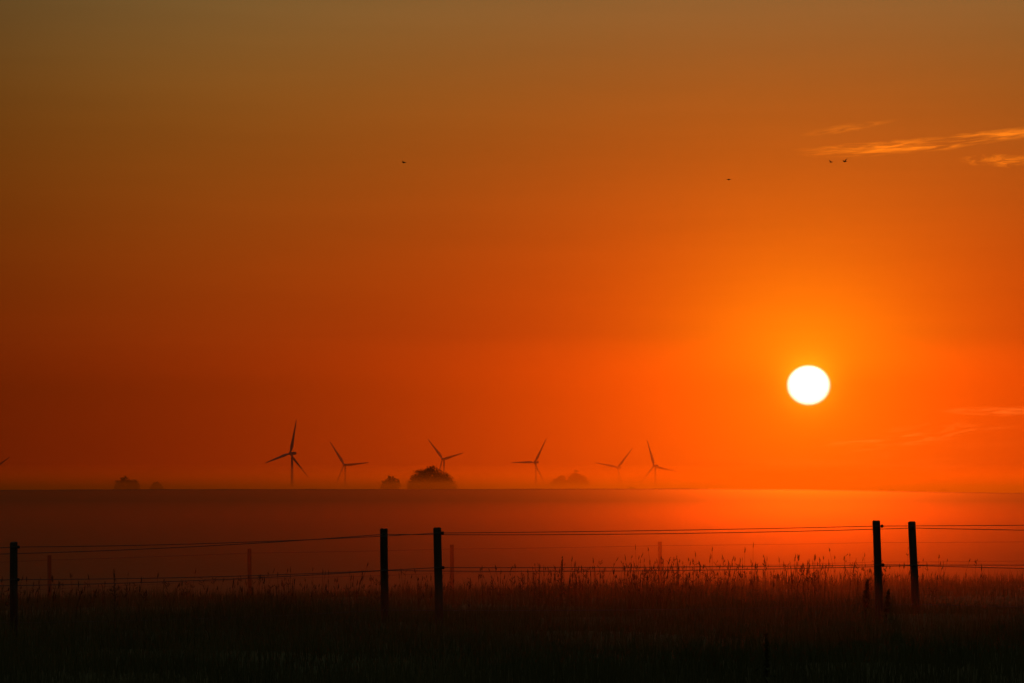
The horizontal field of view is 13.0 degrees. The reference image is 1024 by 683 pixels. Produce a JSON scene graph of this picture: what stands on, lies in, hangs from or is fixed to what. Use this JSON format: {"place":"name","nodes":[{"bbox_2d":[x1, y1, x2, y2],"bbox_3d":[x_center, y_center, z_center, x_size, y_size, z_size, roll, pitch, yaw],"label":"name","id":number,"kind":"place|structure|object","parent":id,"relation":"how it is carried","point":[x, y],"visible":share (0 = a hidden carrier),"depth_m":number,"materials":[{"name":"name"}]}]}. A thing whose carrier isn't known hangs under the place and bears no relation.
{"place":"outdoors","nodes":[
{"label":"outdoors","id":0,"kind":"place"},
{"bbox_2d":[0,543,1003,620],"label":"seeding grass","id":1,"kind":"structure","parent":0,"point":[697,574],"depth_m":60.21,"materials":[{"name":"black plant"}]},
{"bbox_2d":[0,488,1023,682],"bbox_3d":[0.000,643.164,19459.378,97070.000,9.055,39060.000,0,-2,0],"label":"ground","id":2,"kind":"structure","parent":0,"point":[97,520],"depth_m":220.69,"materials":[{"name":"soil"}]},
{"bbox_2d":[109,569,119,613],"bbox_3d":[-4.949,3.144,55.910,0.184,0.630,0.153,0,-2,0],"label":"tall weed","id":3,"kind":"object","parent":2,"relation":"on","point":[114,594],"visible":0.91,"depth_m":55.93,"materials":[{"name":"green plant"}]},
{"bbox_2d":[114,476,139,488],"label":"round tree","id":4,"kind":"object","parent":2,"relation":"on","point":[132,484],"visible":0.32,"depth_m":2197.19,"materials":[{"name":"green plant"}]},
{"bbox_2d":[150,481,163,488],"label":"round tree","id":5,"kind":"object","parent":2,"relation":"on","point":[156,485],"visible":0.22,"depth_m":2497.05,"materials":[{"name":"green plant"}]},
{"bbox_2d":[266,420,308,488],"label":"wind turbine","id":6,"kind":"object","parent":2,"relation":"on","point":[292,458],"visible":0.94,"depth_m":5946.35,"materials":[{"name":"paint"}]},
{"bbox_2d":[330,442,368,488],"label":"wind turbine","id":7,"kind":"object","parent":2,"relation":"on","point":[345,465],"visible":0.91,"depth_m":7221.61,"materials":[{"name":"paint"}]},
{"bbox_2d":[380,475,401,488],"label":"round tree","id":8,"kind":"object","parent":2,"relation":"on","point":[387,484],"visible":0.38,"depth_m":2597.27,"materials":[{"name":"green plant"}]},
{"bbox_2d":[406,465,457,489],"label":"round tree","id":9,"kind":"object","parent":2,"relation":"on","point":[427,479],"visible":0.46,"depth_m":2194.25,"materials":[{"name":"green plant"}]},
{"bbox_2d":[428,439,462,472],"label":"wind turbine","id":10,"kind":"object","parent":2,"relation":"on","point":[440,455],"visible":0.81,"depth_m":7489.27,"materials":[{"name":"paint"}]},
{"bbox_2d":[18,542,998,598],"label":"wire fence","id":11,"kind":"object","parent":2,"relation":"on","point":[249,568],"visible":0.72,"depth_m":109.83,"materials":[{"name":"black metal"}]},
{"bbox_2d":[0,520,1023,637],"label":"wire fence","id":12,"kind":"object","parent":2,"relation":"on","point":[14,547],"visible":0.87,"depth_m":46.91,"materials":[{"name":"brown wood"}]},
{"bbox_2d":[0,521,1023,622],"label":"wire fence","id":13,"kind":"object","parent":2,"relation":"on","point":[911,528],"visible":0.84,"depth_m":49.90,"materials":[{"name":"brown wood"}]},
{"bbox_2d":[511,440,545,488],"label":"wind turbine","id":14,"kind":"object","parent":2,"relation":"on","point":[535,462],"visible":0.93,"depth_m":7487.74,"materials":[{"name":"paint"}]},
{"bbox_2d":[549,475,567,488],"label":"round tree","id":15,"kind":"object","parent":2,"relation":"on","point":[559,482],"visible":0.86,"depth_m":6890.12,"materials":[{"name":"green plant"}]},
{"bbox_2d":[554,556,567,602],"bbox_3d":[0.627,3.040,56.900,0.213,0.638,0.190,0,-2,0],"label":"tall weed","id":16,"kind":"object","parent":2,"relation":"on","point":[561,578],"visible":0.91,"depth_m":56.93,"materials":[{"name":"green plant"}]},
{"bbox_2d":[565,469,589,488],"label":"round tree","id":17,"kind":"object","parent":2,"relation":"on","point":[576,481],"visible":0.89,"depth_m":6889.32,"materials":[{"name":"green plant"}]},
{"bbox_2d":[598,449,631,488],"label":"wind turbine","id":18,"kind":"object","parent":2,"relation":"on","point":[619,466],"visible":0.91,"depth_m":8570.46,"materials":[{"name":"paint"}]},
{"bbox_2d":[638,441,675,488],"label":"wind turbine","id":19,"kind":"object","parent":2,"relation":"on","point":[655,466],"visible":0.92,"depth_m":7863.36,"materials":[{"name":"paint"}]},
{"bbox_2d":[672,562,684,600],"bbox_3d":[2.147,3.135,57.902,0.206,0.605,0.183,0,-2,0],"label":"tall weed","id":20,"kind":"object","parent":2,"relation":"on","point":[677,583],"visible":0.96,"depth_m":57.93,"materials":[{"name":"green plant"}]},
{"bbox_2d":[753,633,776,682],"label":"tall weed","id":21,"kind":"object","parent":2,"relation":"on","point":[767,668],"visible":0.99,"depth_m":29.94,"materials":[{"name":"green plant"}]},
{"bbox_2d":[857,579,870,629],"bbox_3d":[3.571,2.657,45.410,0.199,0.516,0.172,0,-2,0],"label":"tall weed","id":22,"kind":"object","parent":2,"relation":"on","point":[866,595],"visible":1,"depth_m":45.43,"materials":[{"name":"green plant"}]},
{"bbox_2d":[878,589,895,627],"bbox_3d":[3.751,2.687,44.915,0.200,0.434,0.163,0,-2,0],"label":"tall weed","id":23,"kind":"object","parent":2,"relation":"on","point":[887,610],"visible":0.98,"depth_m":44.93,"materials":[{"name":"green plant"}]},
{"bbox_2d":[938,488,949,491],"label":"bush","id":24,"kind":"object","parent":2,"relation":"on","point":[943,490],"visible":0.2,"depth_m":3795.36,"materials":[{"name":"green plant"}]},
{"bbox_2d":[0,569,1023,682],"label":"grass","id":25,"kind":"structure","parent":0,"point":[937,650],"depth_m":42.05,"materials":[{"name":"black plant"}]},
{"bbox_2d":[0,0,1023,489],"label":"sky","id":26,"kind":"structure","parent":0,"point":[217,237],"materials":[{"name":"orange"}]}
]}

